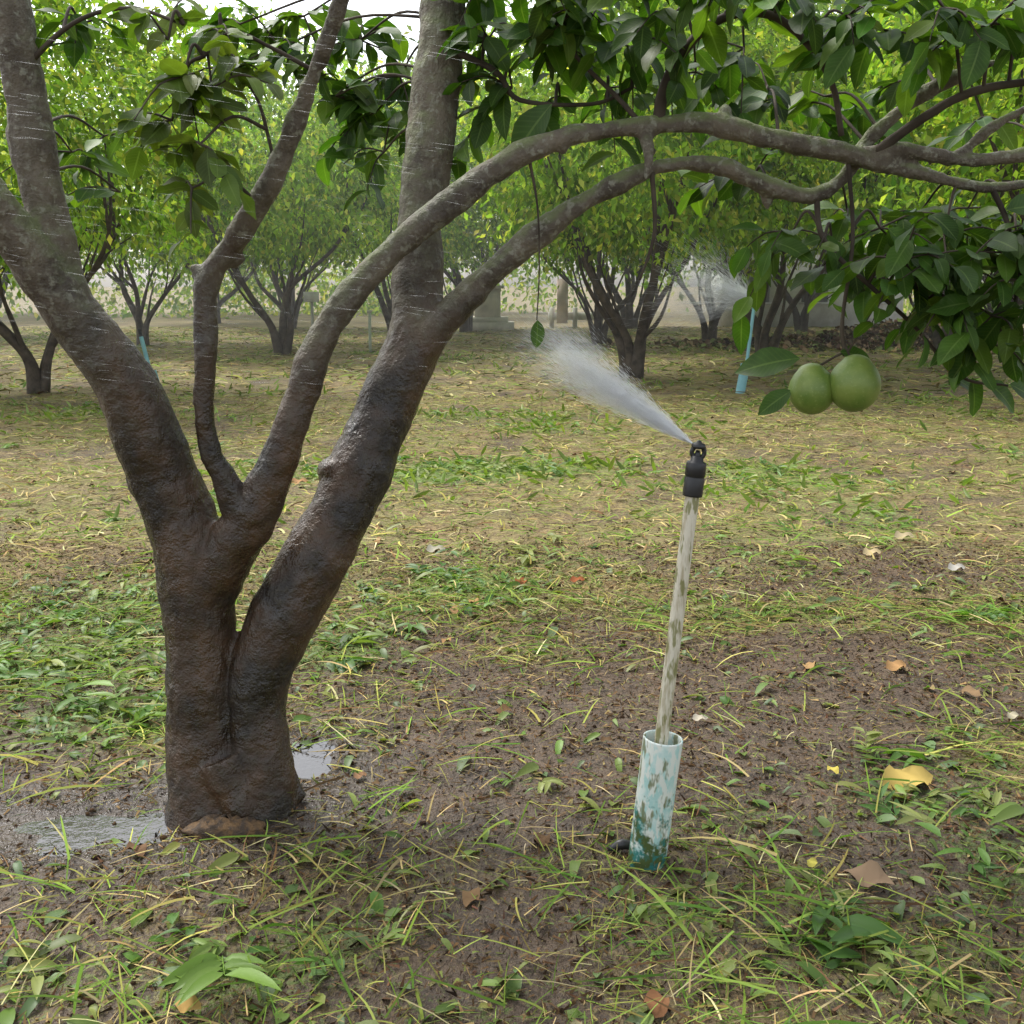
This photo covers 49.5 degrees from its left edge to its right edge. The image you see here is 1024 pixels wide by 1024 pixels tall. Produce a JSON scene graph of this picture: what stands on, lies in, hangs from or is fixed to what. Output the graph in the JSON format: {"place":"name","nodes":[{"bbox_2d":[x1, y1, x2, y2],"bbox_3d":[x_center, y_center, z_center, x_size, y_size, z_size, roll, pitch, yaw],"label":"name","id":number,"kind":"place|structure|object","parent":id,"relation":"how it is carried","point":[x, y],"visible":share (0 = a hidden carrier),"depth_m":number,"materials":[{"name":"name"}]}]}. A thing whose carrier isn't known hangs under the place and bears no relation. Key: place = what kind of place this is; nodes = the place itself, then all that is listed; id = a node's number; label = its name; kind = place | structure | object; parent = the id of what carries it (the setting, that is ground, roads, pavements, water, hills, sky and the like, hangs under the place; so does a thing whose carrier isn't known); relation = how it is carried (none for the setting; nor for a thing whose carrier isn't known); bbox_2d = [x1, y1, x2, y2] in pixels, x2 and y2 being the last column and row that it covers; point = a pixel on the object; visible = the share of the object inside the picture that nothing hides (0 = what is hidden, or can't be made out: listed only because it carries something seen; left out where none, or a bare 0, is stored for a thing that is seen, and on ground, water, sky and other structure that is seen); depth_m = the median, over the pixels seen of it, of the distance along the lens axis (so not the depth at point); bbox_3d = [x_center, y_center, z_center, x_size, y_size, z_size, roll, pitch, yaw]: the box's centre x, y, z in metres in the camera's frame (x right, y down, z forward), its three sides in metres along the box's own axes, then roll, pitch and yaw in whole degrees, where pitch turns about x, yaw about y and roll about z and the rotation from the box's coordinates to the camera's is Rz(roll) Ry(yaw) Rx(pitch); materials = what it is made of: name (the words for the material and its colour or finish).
{"place":"outdoors","nodes":[
{"label":"outdoors","id":0,"kind":"place"},
{"bbox_2d":[0,0,1009,286],"label":"sky","id":1,"kind":"structure","parent":0,"point":[364,7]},
{"bbox_2d":[0,287,1023,1023],"bbox_3d":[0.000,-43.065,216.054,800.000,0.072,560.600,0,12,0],"label":"ground","id":2,"kind":"structure","parent":0,"point":[678,315],"depth_m":3.50,"materials":[{"name":"soil"}]},
{"bbox_2d":[0,74,122,307],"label":"pomelo tree","id":3,"kind":"object","parent":2,"relation":"on","point":[5,274],"visible":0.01,"depth_m":27.87,"materials":[{"name":"green plant"}]},
{"bbox_2d":[11,810,173,856],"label":"puddle","id":4,"kind":"object","parent":2,"relation":"on","point":[82,832],"visible":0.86,"depth_m":2.71,"materials":[{"name":"grey liquid"}]},
{"bbox_2d":[0,0,249,393],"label":"pomelo tree","id":5,"kind":"object","parent":2,"relation":"on","point":[37,377],"visible":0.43,"depth_m":12.77,"materials":[{"name":"green plant"}]},
{"bbox_2d":[0,30,262,345],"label":"pomelo tree","id":6,"kind":"object","parent":2,"relation":"on","point":[137,308],"visible":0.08,"depth_m":22.95,"materials":[{"name":"green plant"}]},
{"bbox_2d":[138,329,159,381],"bbox_3d":[-4.633,-1.939,14.201,0.256,0.814,0.152,0,12,0],"label":"sprinkler","id":7,"kind":"object","parent":2,"relation":"on","point":[143,346],"visible":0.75,"depth_m":14.15,"materials":[{"name":"blue plastic"}]},
{"bbox_2d":[116,132,302,322],"bbox_3d":[-9.832,-9.673,36.815,7.139,7.007,7.342,0,12,0],"label":"pomelo tree","id":8,"kind":"object","parent":2,"relation":"on","point":[220,302],"visible":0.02,"depth_m":37.41,"materials":[{"name":"green plant"}]},
{"bbox_2d":[181,813,265,838],"bbox_3d":[-0.696,0.754,2.673,0.212,0.052,0.107,0,12,0],"label":"soil clod","id":9,"kind":"object","parent":2,"relation":"on","point":[218,825],"visible":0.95,"depth_m":2.65,"materials":[{"name":"brown soil"}]},
{"bbox_2d":[112,0,404,355],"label":"pomelo tree","id":10,"kind":"object","parent":2,"relation":"on","point":[270,238],"visible":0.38,"depth_m":19.64,"materials":[{"name":"green plant"}]},
{"bbox_2d":[169,80,397,327],"bbox_3d":[-6.345,-8.678,31.741,7.533,7.091,7.068,7,14,32],"label":"pomelo tree","id":11,"kind":"object","parent":2,"relation":"on","point":[275,279],"visible":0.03,"depth_m":31.94,"materials":[{"name":"green plant"}]},
{"bbox_2d":[303,292,318,325],"bbox_3d":[-3.966,-3.790,22.045,0.300,1.150,0.085,0,12,0],"label":"sign post","id":12,"kind":"object","parent":2,"relation":"on","point":[311,297],"visible":0.71,"depth_m":21.92,"materials":[{"name":"metal"}]},
{"bbox_2d":[291,741,335,778],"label":"puddle","id":13,"kind":"object","parent":2,"relation":"on","point":[308,763],"visible":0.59,"depth_m":3.12,"materials":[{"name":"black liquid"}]},
{"bbox_2d":[367,310,371,351],"bbox_3d":[-2.764,-3.517,21.575,0.090,0.805,0.090,0,12,0],"label":"marker post","id":14,"kind":"object","parent":2,"relation":"on","point":[369,312],"visible":0.95,"depth_m":21.55,"materials":[{"name":"paint"}]},
{"bbox_2d":[247,44,537,329],"bbox_3d":[-2.637,-6.924,24.786,7.279,6.449,6.110,-5,13,-22],"label":"pomelo tree","id":15,"kind":"object","parent":2,"relation":"on","point":[464,253],"visible":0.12,"depth_m":24.13,"materials":[{"name":"green plant"}]},
{"bbox_2d":[345,31,586,331],"bbox_3d":[-0.935,-8.596,29.659,7.888,7.803,7.430,-1,12,-6],"label":"pomelo tree","id":16,"kind":"object","parent":2,"relation":"on","point":[467,325],"visible":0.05,"depth_m":29.29,"materials":[{"name":"green plant"}]},
{"bbox_2d":[473,266,513,330],"bbox_3d":[-0.686,-6.086,31.554,1.500,1.820,1.300,0,12,0],"label":"stone pedestal","id":17,"kind":"object","parent":2,"relation":"on","point":[487,316],"visible":0.42,"depth_m":31.19,"materials":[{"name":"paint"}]},
{"bbox_2d":[0,0,1022,320],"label":"distant trees","id":18,"kind":"object","parent":2,"relation":"on","point":[370,302],"visible":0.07,"depth_m":45.74,"materials":[{"name":"green plant"}]},
{"bbox_2d":[0,0,1023,828],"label":"pomelo tree","id":19,"kind":"object","parent":2,"relation":"on","point":[228,748],"visible":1,"depth_m":2.61,"materials":[{"name":"green plant"}]},
{"bbox_2d":[0,325,1023,1023],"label":"grass clippings","id":20,"kind":"object","parent":2,"relation":"on","point":[856,603],"depth_m":4.33,"materials":[{"name":"green plant"}]},
{"bbox_2d":[0,330,1023,1023],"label":"weeds","id":21,"kind":"object","parent":2,"relation":"on","point":[198,970],"visible":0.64,"depth_m":3.33,"materials":[{"name":"green plant"}]},
{"bbox_2d":[4,375,1022,1023],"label":"fallen leaves","id":22,"kind":"object","parent":2,"relation":"on","point":[872,871],"visible":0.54,"depth_m":2.94,"materials":[{"name":"orange plant"}]},
{"bbox_2d":[451,69,721,344],"bbox_3d":[1.781,-6.729,23.798,6.848,6.447,6.425,10,15,40],"label":"pomelo tree","id":23,"kind":"object","parent":2,"relation":"on","point":[598,328],"visible":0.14,"depth_m":23.97,"materials":[{"name":"green plant"}]},
{"bbox_2d":[548,279,640,327],"bbox_3d":[2.600,-6.245,33.248,3.000,1.450,0.550,0,12,0],"label":"concrete fence","id":24,"kind":"object","parent":2,"relation":"on","point":[562,314],"visible":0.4,"depth_m":33.07,"materials":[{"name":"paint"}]},
{"bbox_2d":[607,839,629,852],"bbox_3d":[0.258,0.779,2.586,0.072,0.036,0.027,0,12,0],"label":"hose fitting","id":25,"kind":"object","parent":2,"relation":"on","point":[623,844],"visible":0.73,"depth_m":2.58,"materials":[{"name":"black plastic"}]},
{"bbox_2d":[545,47,734,328],"bbox_3d":[3.285,-9.324,31.856,7.942,8.384,9.463,2,12,10],"label":"pomelo tree","id":26,"kind":"object","parent":2,"relation":"on","point":[629,318],"visible":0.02,"depth_m":32.30,"materials":[{"name":"green plant"}]},
{"bbox_2d":[457,0,858,378],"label":"pomelo tree","id":27,"kind":"object","parent":2,"relation":"on","point":[555,182],"visible":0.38,"depth_m":14.45,"materials":[{"name":"green plant"}]},
{"bbox_2d":[627,440,706,871],"bbox_3d":[0.338,0.354,2.454,0.155,1.032,0.090,0,12,0],"label":"sprinkler","id":28,"kind":"object","parent":2,"relation":"on","point":[661,749],"visible":0.92,"depth_m":2.46,"materials":[{"name":"white plastic"}]},
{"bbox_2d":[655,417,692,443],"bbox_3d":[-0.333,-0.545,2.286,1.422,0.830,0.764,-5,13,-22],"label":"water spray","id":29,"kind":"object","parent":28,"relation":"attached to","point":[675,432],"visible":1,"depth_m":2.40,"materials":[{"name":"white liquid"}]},
{"bbox_2d":[586,19,878,342],"bbox_3d":[4.434,-7.118,24.012,6.525,7.156,7.817,-3,12,-16],"label":"pomelo tree","id":30,"kind":"object","parent":2,"relation":"on","point":[709,332],"visible":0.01,"depth_m":24.49,"materials":[{"name":"green plant"}]},
{"bbox_2d":[735,308,754,393],"bbox_3d":[2.805,-1.973,13.325,0.216,1.216,0.116,0,12,0],"label":"sprinkler","id":31,"kind":"object","parent":2,"relation":"on","point":[742,382],"visible":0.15,"depth_m":13.34,"materials":[{"name":"blue plastic"}]},
{"bbox_2d":[490,317,1023,354],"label":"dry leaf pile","id":32,"kind":"object","parent":2,"relation":"on","point":[874,336],"visible":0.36,"depth_m":23.05,"materials":[{"name":"brown plant"}]},
{"bbox_2d":[551,0,987,351],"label":"pomelo tree","id":33,"kind":"object","parent":2,"relation":"on","point":[761,335],"visible":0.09,"depth_m":16.95,"materials":[{"name":"green plant"}]},
{"bbox_2d":[735,75,871,331],"bbox_3d":[8.184,-8.564,29.897,7.788,7.644,8.009,0,12,0],"label":"pomelo tree","id":34,"kind":"object","parent":2,"relation":"on","point":[801,321],"visible":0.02,"depth_m":30.38,"materials":[{"name":"green plant"}]},
{"bbox_2d":[770,1,1023,353],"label":"pomelo tree","id":35,"kind":"object","parent":2,"relation":"on","point":[936,337],"visible":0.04,"depth_m":17.34,"materials":[{"name":"green plant"}]},
{"bbox_2d":[836,0,1023,234],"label":"pomelo tree","id":36,"kind":"object","parent":2,"relation":"on","point":[1015,170],"visible":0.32,"depth_m":11.22,"materials":[{"name":"green plant"}]},
{"bbox_2d":[868,4,1023,312],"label":"pomelo tree","id":37,"kind":"object","parent":2,"relation":"on","point":[1020,302],"depth_m":23.15,"materials":[{"name":"green plant"}]},
{"bbox_2d":[921,93,1019,312],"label":"pomelo tree","id":38,"kind":"object","parent":2,"relation":"on","point":[988,306],"visible":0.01,"depth_m":29.40,"materials":[{"name":"green plant"}]},
{"bbox_2d":[711,249,903,326],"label":"storage shed","id":39,"kind":"structure","parent":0,"point":[821,314],"depth_m":34.21,"materials":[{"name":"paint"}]}
]}

